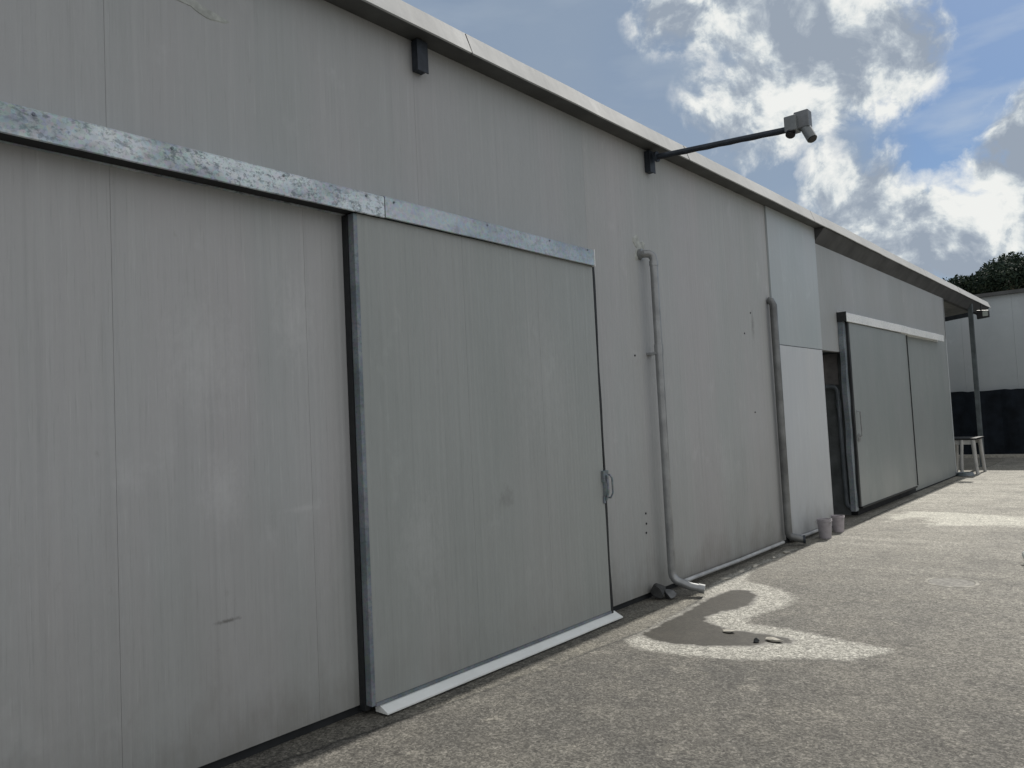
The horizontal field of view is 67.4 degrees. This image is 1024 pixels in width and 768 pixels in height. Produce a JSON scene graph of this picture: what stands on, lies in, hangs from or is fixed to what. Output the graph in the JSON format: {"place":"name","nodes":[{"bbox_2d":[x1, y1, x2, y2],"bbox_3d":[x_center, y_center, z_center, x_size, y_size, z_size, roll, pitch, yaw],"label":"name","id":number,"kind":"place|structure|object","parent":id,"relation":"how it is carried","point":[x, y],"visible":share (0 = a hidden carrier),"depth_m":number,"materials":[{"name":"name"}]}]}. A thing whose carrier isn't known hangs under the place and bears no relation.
{"place":"outdoors","nodes":[
{"label":"outdoors","id":0,"kind":"place"},
{"bbox_2d":[222,457,1023,767],"bbox_3d":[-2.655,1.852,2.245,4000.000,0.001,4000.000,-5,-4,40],"label":"ground","id":1,"kind":"structure","parent":0,"point":[883,655],"depth_m":4.68,"materials":[{"name":"grey asphalt"}]},
{"bbox_2d":[0,0,990,767],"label":"warehouse","id":2,"kind":"structure","parent":1,"relation":"on","point":[380,356],"depth_m":4.46,"materials":[{"name":"grey metal"}]},
{"bbox_2d":[341,213,613,710],"bbox_3d":[-0.073,0.434,5.315,0.114,2.836,2.472,-5,-4,41],"label":"sliding door","id":3,"kind":"structure","parent":2,"relation":"in","point":[480,479],"depth_m":5.01,"materials":[{"name":"grey metal"}]},
{"bbox_2d":[653,109,816,161],"bbox_3d":[1.932,-2.090,6.772,1.474,0.302,0.142,-5,-4,40],"label":"security camera","id":4,"kind":"object","parent":2,"relation":"attached to","point":[797,122],"visible":1,"depth_m":6.50,"materials":[{"name":"dark grey iron"},{"name":"light grey plastic"}]},
{"bbox_2d":[838,321,918,511],"bbox_3d":[6.022,0.466,12.452,0.160,2.780,3.491,-5,-4,40],"label":"sliding door","id":5,"kind":"structure","parent":2,"relation":"in","point":[876,392],"depth_m":12.10,"materials":[{"name":"grey metal"}]},
{"bbox_2d":[973,303,989,318],"bbox_3d":[11.444,-1.776,18.774,0.171,0.379,0.394,0,-4,-39],"label":"flood light","id":6,"kind":"object","parent":2,"relation":"attached to","point":[981,314],"visible":1,"depth_m":18.69,"materials":[{"name":"black plastic"}]},
{"bbox_2d":[650,583,665,597],"bbox_3d":[1.294,1.816,6.784,0.117,0.124,0.159,-4,-3,26],"label":"stone","id":7,"kind":"object","parent":1,"relation":"on","point":[657,590],"visible":1,"depth_m":6.72,"materials":[{"name":"grey stone"}]},
{"bbox_2d":[664,589,676,598],"bbox_3d":[1.400,1.854,6.754,0.105,0.087,0.141,-3,-3,-1],"label":"stone","id":8,"kind":"object","parent":1,"relation":"on","point":[669,594],"visible":1,"depth_m":6.72,"materials":[{"name":"grey stone"}]},
{"bbox_2d":[723,629,733,632],"bbox_3d":[1.589,1.811,5.627,0.093,0.024,0.057,-4,-3,18],"label":"concrete fragment","id":9,"kind":"object","parent":1,"relation":"on","point":[726,630],"visible":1,"depth_m":5.62,"materials":[{"name":"white concrete"}]},
{"bbox_2d":[765,637,783,641],"bbox_3d":[1.834,1.784,5.355,0.134,0.029,0.064,-5,-4,40],"label":"concrete fragment","id":10,"kind":"object","parent":1,"relation":"on","point":[772,639],"visible":1,"depth_m":5.34,"materials":[{"name":"white concrete"}]},
{"bbox_2d":[815,518,831,538],"bbox_3d":[3.888,1.795,9.546,0.194,0.235,0.185,-5,-4,40],"label":"bucket","id":11,"kind":"object","parent":1,"relation":"on","point":[824,528],"visible":1,"depth_m":9.48,"materials":[{"name":"plastic"}]},
{"bbox_2d":[829,515,844,531],"bbox_3d":[4.234,1.813,9.973,0.182,0.210,0.172,-5,-4,40],"label":"bucket","id":12,"kind":"object","parent":1,"relation":"on","point":[837,523],"visible":0.94,"depth_m":9.91,"materials":[{"name":"grey plastic"}]},
{"bbox_2d":[924,577,979,587],"bbox_3d":[3.921,1.768,6.850,0.430,0.004,0.430,-5,-4,40],"label":"manhole cover","id":13,"kind":"object","parent":1,"relation":"on","point":[951,582],"visible":1,"depth_m":6.84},
{"bbox_2d":[956,472,974,475],"bbox_3d":[9.819,1.950,16.644,0.368,0.076,0.367,-5,-4,40],"label":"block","id":14,"kind":"object","parent":1,"relation":"on","point":[965,474],"visible":1,"depth_m":16.52,"materials":[{"name":"grey concrete"}]},
{"bbox_2d":[954,436,986,474],"bbox_3d":[10.217,1.608,17.312,0.637,0.803,1.018,-5,-4,40],"label":"stool","id":15,"kind":"object","parent":1,"relation":"on","point":[971,440],"visible":0.66,"depth_m":16.99,"materials":[{"name":"wood"}]},
{"bbox_2d":[943,251,1023,294],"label":"pine tree","id":16,"kind":"object","parent":1,"relation":"on","point":[1003,273],"visible":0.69,"depth_m":36.35,"materials":[{"name":"green plant"}]},
{"bbox_2d":[950,389,1023,454],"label":"shade net fence","id":17,"kind":"object","parent":1,"relation":"on","point":[1002,412],"visible":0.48,"depth_m":22.01,"materials":[{"name":"black fabric"}]},
{"bbox_2d":[402,0,1023,280],"label":"sky","id":18,"kind":"structure","parent":0,"point":[916,107],"materials":[{"name":"blue"}]},
{"bbox_2d":[945,288,1023,391],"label":"storage shed","id":19,"kind":"structure","parent":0,"point":[999,335],"depth_m":22.28,"materials":[{"name":"grey metal"}]},
{"bbox_2d":[959,454,1023,457],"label":"pavement","id":20,"kind":"structure","parent":0,"point":[997,455],"depth_m":21.57,"materials":[{"name":"concrete"}]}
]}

